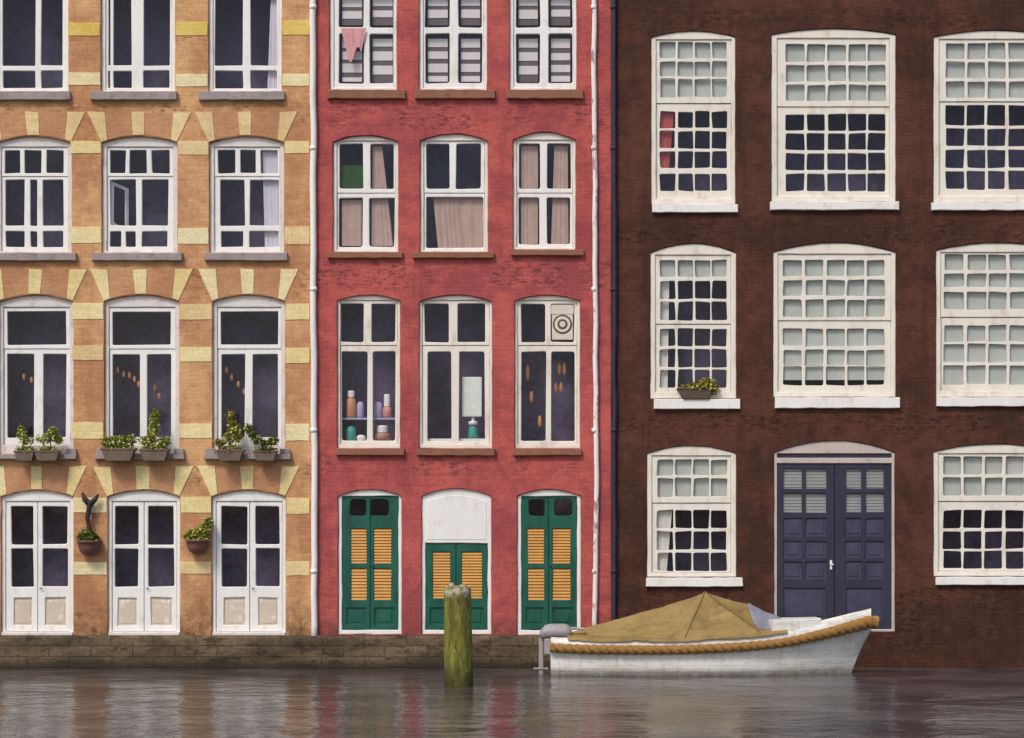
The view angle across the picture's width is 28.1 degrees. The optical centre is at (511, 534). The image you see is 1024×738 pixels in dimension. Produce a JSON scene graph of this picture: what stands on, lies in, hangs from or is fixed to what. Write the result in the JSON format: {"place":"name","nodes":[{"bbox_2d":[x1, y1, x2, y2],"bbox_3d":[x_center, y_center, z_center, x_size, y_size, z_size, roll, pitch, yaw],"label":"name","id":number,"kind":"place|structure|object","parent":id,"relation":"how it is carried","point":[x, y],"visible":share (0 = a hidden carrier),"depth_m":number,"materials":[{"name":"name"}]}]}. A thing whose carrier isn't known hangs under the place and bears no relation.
{"place":"outdoors","nodes":[
{"label":"outdoors","id":0,"kind":"place"},
{"bbox_2d":[0,668,1023,737],"bbox_3d":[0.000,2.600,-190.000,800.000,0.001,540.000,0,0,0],"label":"water","id":1,"kind":"structure","parent":0,"point":[415,703],"depth_m":31.33,"materials":[{"name":"grey liquid"}]},
{"bbox_2d":[0,635,549,667],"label":"quay wall","id":2,"kind":"structure","parent":1,"relation":"in","point":[252,651],"depth_m":39.86,"materials":[{"name":"stone"}]},
{"bbox_2d":[0,0,317,635],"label":"canal house","id":3,"kind":"structure","parent":2,"relation":"on","point":[137,137],"depth_m":40.07,"materials":[{"name":"brick"}]},
{"bbox_2d":[6,502,37,630],"bbox_3d":[-9.595,0.625,40.110,0.610,2.533,0.050,0,0,0],"label":"door","id":4,"kind":"structure","parent":3,"relation":"in","point":[21,602],"depth_m":40.09,"materials":[{"name":"white paint"}]},
{"bbox_2d":[13,423,35,460],"bbox_3d":[-9.427,-1.790,39.769,0.462,0.729,0.314,0,0,0],"label":"planter","id":5,"kind":"object","parent":3,"relation":"attached to","point":[24,453],"visible":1,"depth_m":39.69,"materials":[{"name":"metal"}]},
{"bbox_2d":[22,373,32,382],"bbox_3d":[-9.558,-3.090,40.420,0.210,0.205,0.057,0,0,0],"label":"lamp string","id":6,"kind":"object","parent":3,"relation":"hanging from","point":[31,378],"visible":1,"depth_m":40.40,"materials":[{"name":"paper"}]},
{"bbox_2d":[0,0,70,100],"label":"window","id":7,"kind":"structure","parent":3,"relation":"in","point":[38,93],"depth_m":40.10,"materials":[{"name":"white paint"}]},
{"bbox_2d":[0,137,76,260],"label":"window","id":8,"kind":"structure","parent":3,"relation":"in","point":[26,253],"depth_m":40.10,"materials":[{"name":"grey paint"}]},
{"bbox_2d":[0,295,77,458],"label":"window","id":9,"kind":"structure","parent":3,"relation":"in","point":[35,303],"depth_m":40.10,"materials":[{"name":"grey paint"}]},
{"bbox_2d":[33,426,63,460],"bbox_3d":[-8.994,-1.766,39.765,0.617,0.683,0.321,0,0,0],"label":"planter","id":10,"kind":"object","parent":3,"relation":"attached to","point":[45,453],"visible":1,"depth_m":39.68,"materials":[{"name":"metal"}]},
{"bbox_2d":[38,502,69,630],"bbox_3d":[-8.963,0.625,40.086,0.627,2.533,0.099,0,0,0],"label":"door","id":11,"kind":"structure","parent":3,"relation":"in","point":[53,601],"depth_m":40.09,"materials":[{"name":"white paint"}]},
{"bbox_2d":[74,492,101,555],"bbox_3d":[-8.257,-0.204,39.870,0.524,1.242,0.472,0,0,0],"label":"wall basket","id":12,"kind":"object","parent":3,"relation":"attached to","point":[88,541],"depth_m":39.81,"materials":[{"name":"brown ceramic"}]},
{"bbox_2d":[99,434,138,460],"bbox_3d":[-7.628,-1.690,39.763,0.831,0.530,0.325,0,0,0],"label":"planter","id":13,"kind":"object","parent":3,"relation":"attached to","point":[120,451],"visible":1,"depth_m":39.67,"materials":[{"name":"metal"}]},
{"bbox_2d":[113,502,143,630],"bbox_3d":[-7.512,0.625,40.110,0.610,2.533,0.050,0,0,0],"label":"door","id":14,"kind":"structure","parent":3,"relation":"in","point":[128,602],"depth_m":40.09,"materials":[{"name":"white paint"}]},
{"bbox_2d":[90,0,177,100],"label":"window","id":15,"kind":"structure","parent":3,"relation":"in","point":[137,92],"depth_m":40.10,"materials":[{"name":"white paint"}]},
{"bbox_2d":[91,137,182,260],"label":"window","id":16,"kind":"structure","parent":3,"relation":"in","point":[123,253],"depth_m":40.10,"materials":[{"name":"grey paint"}]},
{"bbox_2d":[116,367,160,398],"bbox_3d":[-7.375,-2.998,40.420,0.877,0.655,0.057,0,0,0],"label":"lamp string","id":17,"kind":"object","parent":3,"relation":"hanging from","point":[138,382],"visible":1,"depth_m":40.40,"materials":[{"name":"paper"}]},
{"bbox_2d":[94,295,184,459],"bbox_3d":[-7.259,-3.073,40.040,1.751,3.222,0.340,0,0,0],"label":"window","id":18,"kind":"structure","parent":3,"relation":"in","point":[138,303],"depth_m":40.10,"materials":[{"name":"grey paint"}]},
{"bbox_2d":[137,408,170,460],"bbox_3d":[-6.947,-1.942,39.766,0.679,1.034,0.321,0,0,0],"label":"planter","id":19,"kind":"object","parent":3,"relation":"attached to","point":[160,450],"visible":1,"depth_m":39.69,"materials":[{"name":"metal"}]},
{"bbox_2d":[145,502,176,630],"bbox_3d":[-6.880,0.625,40.086,0.627,2.533,0.099,0,0,0],"label":"door","id":20,"kind":"structure","parent":3,"relation":"in","point":[160,602],"depth_m":40.09,"materials":[{"name":"white paint"}]},
{"bbox_2d":[182,516,214,553],"bbox_3d":[-6.091,0.014,39.870,0.513,0.739,0.520,0,0,-45],"label":"wall basket","id":21,"kind":"object","parent":3,"relation":"attached to","point":[198,541],"depth_m":39.80,"materials":[{"name":"brown ceramic"}]},
{"bbox_2d":[212,410,244,460],"bbox_3d":[-5.511,-1.926,39.759,0.644,1.002,0.333,0,0,0],"label":"planter","id":22,"kind":"object","parent":3,"relation":"attached to","point":[229,452],"visible":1,"depth_m":39.70,"materials":[{"name":"metal"}]},
{"bbox_2d":[217,502,249,630],"bbox_3d":[-5.462,0.625,40.110,0.643,2.533,0.050,0,0,0],"label":"door","id":23,"kind":"structure","parent":3,"relation":"in","point":[233,603],"depth_m":40.09,"materials":[{"name":"white paint"}]},
{"bbox_2d":[225,367,244,394],"bbox_3d":[-5.458,-3.039,40.420,0.410,0.570,0.057,0,0,0],"label":"lamp string","id":24,"kind":"object","parent":3,"relation":"hanging from","point":[231,377],"visible":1,"depth_m":40.40,"materials":[{"name":"paper"}]},
{"bbox_2d":[198,0,284,100],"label":"window","id":25,"kind":"structure","parent":3,"relation":"in","point":[245,93],"depth_m":40.07,"materials":[{"name":"white paint"}]},
{"bbox_2d":[204,137,287,260],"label":"window","id":26,"kind":"structure","parent":3,"relation":"in","point":[217,252],"depth_m":40.10,"materials":[{"name":"grey paint"}]},
{"bbox_2d":[204,295,290,459],"bbox_3d":[-5.158,-3.071,40.040,1.693,3.223,0.340,0,0,0],"label":"window","id":27,"kind":"structure","parent":3,"relation":"in","point":[246,303],"depth_m":40.10,"materials":[{"name":"grey paint"}]},
{"bbox_2d":[242,423,278,460],"bbox_3d":[-4.877,-1.796,39.760,0.760,0.742,0.331,0,0,0],"label":"planter","id":28,"kind":"object","parent":3,"relation":"attached to","point":[264,452],"visible":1,"depth_m":39.69,"materials":[{"name":"metal"}]},
{"bbox_2d":[250,502,281,630],"bbox_3d":[-4.813,0.625,40.086,0.627,2.533,0.099,0,0,0],"label":"door","id":29,"kind":"structure","parent":3,"relation":"in","point":[265,601],"depth_m":40.09,"materials":[{"name":"white paint"}]},
{"bbox_2d":[262,151,278,246],"bbox_3d":[-4.717,-6.583,40.200,0.367,1.967,0.017,0,0,0],"label":"curtain","id":30,"kind":"object","parent":3,"relation":"hanging from","point":[271,194],"visible":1,"depth_m":40.20,"materials":[{"name":"grey fabric"}]},
{"bbox_2d":[267,0,277,88],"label":"curtain","id":31,"kind":"object","parent":3,"relation":"hanging from","point":[272,76],"visible":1,"depth_m":40.20,"materials":[{"name":"grey fabric"}]},
{"bbox_2d":[316,0,610,635],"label":"canal house","id":32,"kind":"structure","parent":2,"relation":"on","point":[505,516],"depth_m":40.01,"materials":[{"name":"red brick"}]},
{"bbox_2d":[346,391,355,417],"bbox_3d":[-3.167,-2.563,40.330,0.200,0.533,0.197,0,0,0],"label":"jar","id":33,"kind":"object","parent":32,"relation":"on","point":[351,406],"visible":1,"depth_m":40.26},
{"bbox_2d":[346,426,355,440],"bbox_3d":[-3.167,-1.987,40.330,0.200,0.283,0.197,0,0,0],"label":"jar","id":34,"kind":"object","parent":32,"relation":"on","point":[350,433],"visible":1,"depth_m":40.25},
{"bbox_2d":[340,165,362,188],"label":"curtain","id":35,"kind":"object","parent":32,"relation":"hanging from","point":[351,176],"visible":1,"depth_m":40.20,"materials":[{"name":"green fabric"}]},
{"bbox_2d":[342,200,361,245],"bbox_3d":[-3.146,-6.117,40.200,0.392,0.900,0.025,0,0,0],"label":"curtain","id":36,"kind":"object","parent":32,"relation":"hanging from","point":[351,222],"visible":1,"depth_m":40.20,"materials":[{"name":"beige fabric"}]},
{"bbox_2d":[341,28,365,61],"bbox_3d":[-3.100,-9.567,40.036,0.500,0.666,0.023,0,0,0],"label":"cloth","id":37,"kind":"object","parent":32,"relation":"hanging from","point":[353,38],"visible":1,"depth_m":40.03,"materials":[{"name":"pink fabric"}]},
{"bbox_2d":[342,497,369,628],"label":"door","id":38,"kind":"structure","parent":32,"relation":"in","point":[355,529],"depth_m":40.08,"materials":[{"name":"green paint"}]},
{"bbox_2d":[357,402,363,417],"bbox_3d":[-2.983,-2.455,40.330,0.150,0.317,0.148,0,0,0],"label":"jar","id":39,"kind":"object","parent":32,"relation":"on","point":[360,409],"visible":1,"depth_m":40.27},
{"bbox_2d":[357,435,365,440],"bbox_3d":[-2.967,-1.903,40.330,0.192,0.117,0.189,0,0,0],"label":"jar","id":40,"kind":"object","parent":32,"relation":"on","point":[361,437],"visible":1,"depth_m":40.26,"materials":[{"name":"white ceramic"}]},
{"bbox_2d":[327,136,402,258],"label":"window","id":41,"kind":"structure","parent":32,"relation":"in","point":[366,251],"depth_m":40.09,"materials":[{"name":"beige paint"}]},
{"bbox_2d":[327,0,405,99],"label":"window","id":42,"kind":"structure","parent":32,"relation":"in","point":[384,12],"depth_m":40.09,"materials":[{"name":"white paint"}]},
{"bbox_2d":[336,295,404,455],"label":"window","id":43,"kind":"structure","parent":32,"relation":"in","point":[377,447],"depth_m":40.09,"materials":[{"name":"beige paint"}]},
{"bbox_2d":[374,402,382,417],"bbox_3d":[-2.633,-2.455,40.330,0.167,0.317,0.164,0,0,0],"label":"jar","id":44,"kind":"object","parent":32,"relation":"on","point":[378,411],"visible":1,"depth_m":40.27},
{"bbox_2d":[371,146,392,245],"bbox_3d":[-2.550,-6.642,40.200,0.433,1.950,0.022,0,0,0],"label":"curtain","id":45,"kind":"object","parent":32,"relation":"hanging from","point":[381,233],"visible":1,"depth_m":40.20,"materials":[{"name":"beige fabric"}]},
{"bbox_2d":[374,425,390,440],"bbox_3d":[-2.550,-1.995,40.330,0.330,0.300,0.325,0,0,0],"label":"jar","id":46,"kind":"object","parent":32,"relation":"on","point":[382,434],"visible":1,"depth_m":40.23,"materials":[{"name":"pink ceramic"}]},
{"bbox_2d":[370,497,398,628],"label":"door","id":47,"kind":"structure","parent":32,"relation":"in","point":[384,553],"depth_m":40.08,"materials":[{"name":"green paint"}]},
{"bbox_2d":[383,394,391,417],"bbox_3d":[-2.458,-2.530,40.330,0.183,0.467,0.181,0,0,0],"label":"jar","id":48,"kind":"object","parent":32,"relation":"on","point":[387,410],"visible":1,"depth_m":40.27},
{"bbox_2d":[426,543,455,628],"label":"door","id":49,"kind":"structure","parent":32,"relation":"in","point":[440,557],"depth_m":40.08,"materials":[{"name":"green paint"}]},
{"bbox_2d":[413,134,493,258],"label":"window","id":50,"kind":"structure","parent":32,"relation":"in","point":[452,140],"depth_m":40.06,"materials":[{"name":"beige paint"}]},
{"bbox_2d":[414,0,494,99],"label":"window","id":51,"kind":"structure","parent":32,"relation":"in","point":[470,87],"depth_m":40.09,"materials":[{"name":"white paint"}]},
{"bbox_2d":[417,295,494,455],"bbox_3d":[-1.090,-3.108,40.205,1.523,3.145,0.590,0,0,0],"label":"window","id":52,"kind":"structure","parent":32,"relation":"in","point":[446,447],"depth_m":40.09,"materials":[{"name":"beige paint"}]},
{"bbox_2d":[433,197,484,247],"bbox_3d":[-1.042,-6.117,40.202,1.017,1.067,0.046,0,0,0],"label":"curtain","id":53,"kind":"object","parent":32,"relation":"hanging from","point":[459,222],"visible":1,"depth_m":40.20,"materials":[{"name":"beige fabric"}]},
{"bbox_2d":[456,543,486,628],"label":"door","id":54,"kind":"structure","parent":32,"relation":"in","point":[471,558],"depth_m":40.09,"materials":[{"name":"green paint"}]},
{"bbox_2d":[462,377,481,438],"bbox_3d":[-0.787,-2.493,40.330,0.392,1.213,0.197,0,0,0],"label":"table lamp","id":55,"kind":"object","parent":32,"relation":"on","point":[472,397],"visible":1,"depth_m":40.25,"materials":[{"name":"white fabric"}]},
{"bbox_2d":[521,146,537,243],"bbox_3d":[0.342,-6.667,40.201,0.333,1.933,0.020,0,0,0],"label":"curtain","id":56,"kind":"object","parent":32,"relation":"hanging from","point":[529,206],"visible":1,"depth_m":40.20,"materials":[{"name":"beige fabric"}]},
{"bbox_2d":[526,365,541,426],"bbox_3d":[0.429,-2.735,40.420,0.315,1.229,0.070,0,0,0],"label":"lamp string","id":57,"kind":"object","parent":32,"relation":"hanging from","point":[532,398],"visible":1,"depth_m":40.39,"materials":[{"name":"paper"}]},
{"bbox_2d":[522,497,547,628],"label":"door","id":58,"kind":"structure","parent":32,"relation":"in","point":[534,541],"depth_m":40.08,"materials":[{"name":"green paint"}]},
{"bbox_2d":[507,0,582,99],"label":"window","id":59,"kind":"structure","parent":32,"relation":"in","point":[527,87],"depth_m":40.09,"materials":[{"name":"white paint"}]},
{"bbox_2d":[511,133,583,255],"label":"window","id":60,"kind":"structure","parent":32,"relation":"in","point":[543,139],"depth_m":40.09,"materials":[{"name":"beige paint"}]},
{"bbox_2d":[514,295,581,455],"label":"window","id":61,"kind":"structure","parent":32,"relation":"in","point":[562,325],"depth_m":40.09,"materials":[{"name":"beige paint"}]},
{"bbox_2d":[551,146,567,243],"bbox_3d":[0.938,-6.667,40.199,0.342,1.933,0.027,0,0,0],"label":"curtain","id":62,"kind":"object","parent":32,"relation":"hanging from","point":[559,233],"visible":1,"depth_m":40.20,"materials":[{"name":"beige fabric"}]},
{"bbox_2d":[554,363,565,392],"bbox_3d":[0.950,-3.095,40.420,0.237,0.584,0.067,0,0,0],"label":"lamp string","id":63,"kind":"object","parent":32,"relation":"hanging from","point":[560,384],"visible":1,"depth_m":40.40,"materials":[{"name":"paper"}]},
{"bbox_2d":[549,497,576,626],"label":"door","id":64,"kind":"structure","parent":32,"relation":"in","point":[562,542],"depth_m":40.08,"materials":[{"name":"green paint"}]},
{"bbox_2d":[444,583,472,687],"bbox_3d":[-0.901,2.210,35.001,0.530,2.780,0.517,0,0,0],"label":"mooring post","id":65,"kind":"object","parent":1,"relation":"in","point":[458,661],"visible":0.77,"depth_m":34.79,"materials":[{"name":"green wood"}]},
{"bbox_2d":[533,608,878,675],"bbox_3d":[3.639,2.168,38.450,6.478,1.564,2.027,0,0,0],"label":"motor boat","id":66,"kind":"object","parent":1,"relation":"on","point":[810,645],"visible":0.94,"depth_m":37.71,"materials":[{"name":"white paint"}]},
{"bbox_2d":[567,591,787,641],"bbox_3d":[3.120,1.521,38.450,4.200,0.922,1.832,0,0,0],"label":"tarpaulin","id":67,"kind":"object","parent":66,"relation":"on","point":[704,615],"visible":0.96,"depth_m":38.10,"materials":[{"name":"beige fabric"}]},
{"bbox_2d":[610,0,1023,667],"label":"canal house","id":68,"kind":"structure","parent":1,"relation":"in","point":[818,224],"depth_m":40.03,"materials":[{"name":"brown brick"}]},
{"bbox_2d":[659,281,668,387],"bbox_3d":[2.967,-3.908,40.169,0.233,2.150,0.018,0,0,0],"label":"curtain","id":69,"kind":"object","parent":68,"relation":"hanging from","point":[664,306],"visible":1,"depth_m":40.17,"materials":[{"name":"fabric"}]},
{"bbox_2d":[657,510,671,570],"bbox_3d":[2.975,0.075,40.172,0.350,1.317,0.027,0,0,0],"label":"curtain","id":70,"kind":"object","parent":68,"relation":"hanging from","point":[663,521],"visible":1,"depth_m":40.17,"materials":[{"name":"fabric"}]},
{"bbox_2d":[660,111,673,167],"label":"curtain","id":71,"kind":"object","parent":68,"relation":"hanging from","point":[666,119],"visible":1,"depth_m":40.17,"materials":[{"name":"red fabric"}]},
{"bbox_2d":[651,32,737,212],"bbox_3d":[3.561,-8.057,40.045,1.697,3.558,0.250,0,0,0],"label":"window","id":72,"kind":"structure","parent":68,"relation":"in","point":[691,72],"depth_m":40.08,"materials":[{"name":"beige paint"}]},
{"bbox_2d":[646,446,742,586],"bbox_3d":[3.560,-0.358,40.045,1.892,2.759,0.250,0,0,0],"label":"window","id":73,"kind":"structure","parent":68,"relation":"in","point":[691,478],"depth_m":40.06,"materials":[{"name":"beige paint"}]},
{"bbox_2d":[650,244,739,408],"bbox_3d":[3.576,-4.065,40.045,1.756,3.236,0.250,0,0,0],"label":"window","id":74,"kind":"structure","parent":68,"relation":"in","point":[685,262],"depth_m":40.06,"materials":[{"name":"beige paint"}]},
{"bbox_2d":[677,376,718,398],"bbox_3d":[3.643,-2.866,39.963,0.848,0.452,0.310,0,0,0],"label":"planter","id":75,"kind":"object","parent":68,"relation":"on","point":[701,389],"visible":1,"depth_m":39.88,"materials":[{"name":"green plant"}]},
{"bbox_2d":[777,464,833,619],"bbox_3d":[5.748,0.229,40.057,1.112,3.225,0.146,0,0,0],"label":"door","id":76,"kind":"structure","parent":68,"relation":"in","point":[805,535],"depth_m":40.08,"materials":[{"name":"blue paint"}]},
{"bbox_2d":[770,29,898,210],"bbox_3d":[6.293,-8.105,40.045,2.515,3.560,0.250,0,0,0],"label":"window","id":77,"kind":"structure","parent":68,"relation":"in","point":[825,72],"depth_m":40.08,"materials":[{"name":"beige paint"}]},
{"bbox_2d":[773,243,899,408],"bbox_3d":[6.332,-4.080,40.045,2.472,3.241,0.250,0,0,0],"label":"window","id":78,"kind":"structure","parent":68,"relation":"in","point":[834,306],"depth_m":40.08,"materials":[{"name":"beige paint"}]},
{"bbox_2d":[834,464,890,628],"bbox_3d":[6.865,0.229,40.095,1.103,3.225,0.070,0,0,0],"label":"door","id":79,"kind":"structure","parent":68,"relation":"in","point":[862,535],"depth_m":40.06,"materials":[{"name":"blue paint"}]},
{"bbox_2d":[931,31,1023,210],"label":"window","id":80,"kind":"structure","parent":68,"relation":"in","point":[976,68],"depth_m":40.08,"materials":[{"name":"beige paint"}]},
{"bbox_2d":[933,444,1023,584],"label":"window","id":81,"kind":"structure","parent":68,"relation":"in","point":[991,472],"depth_m":40.08,"materials":[{"name":"beige paint"}]},
{"bbox_2d":[936,243,1023,406],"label":"window","id":82,"kind":"structure","parent":68,"relation":"in","point":[980,287],"depth_m":40.09,"materials":[{"name":"beige paint"}]}
]}

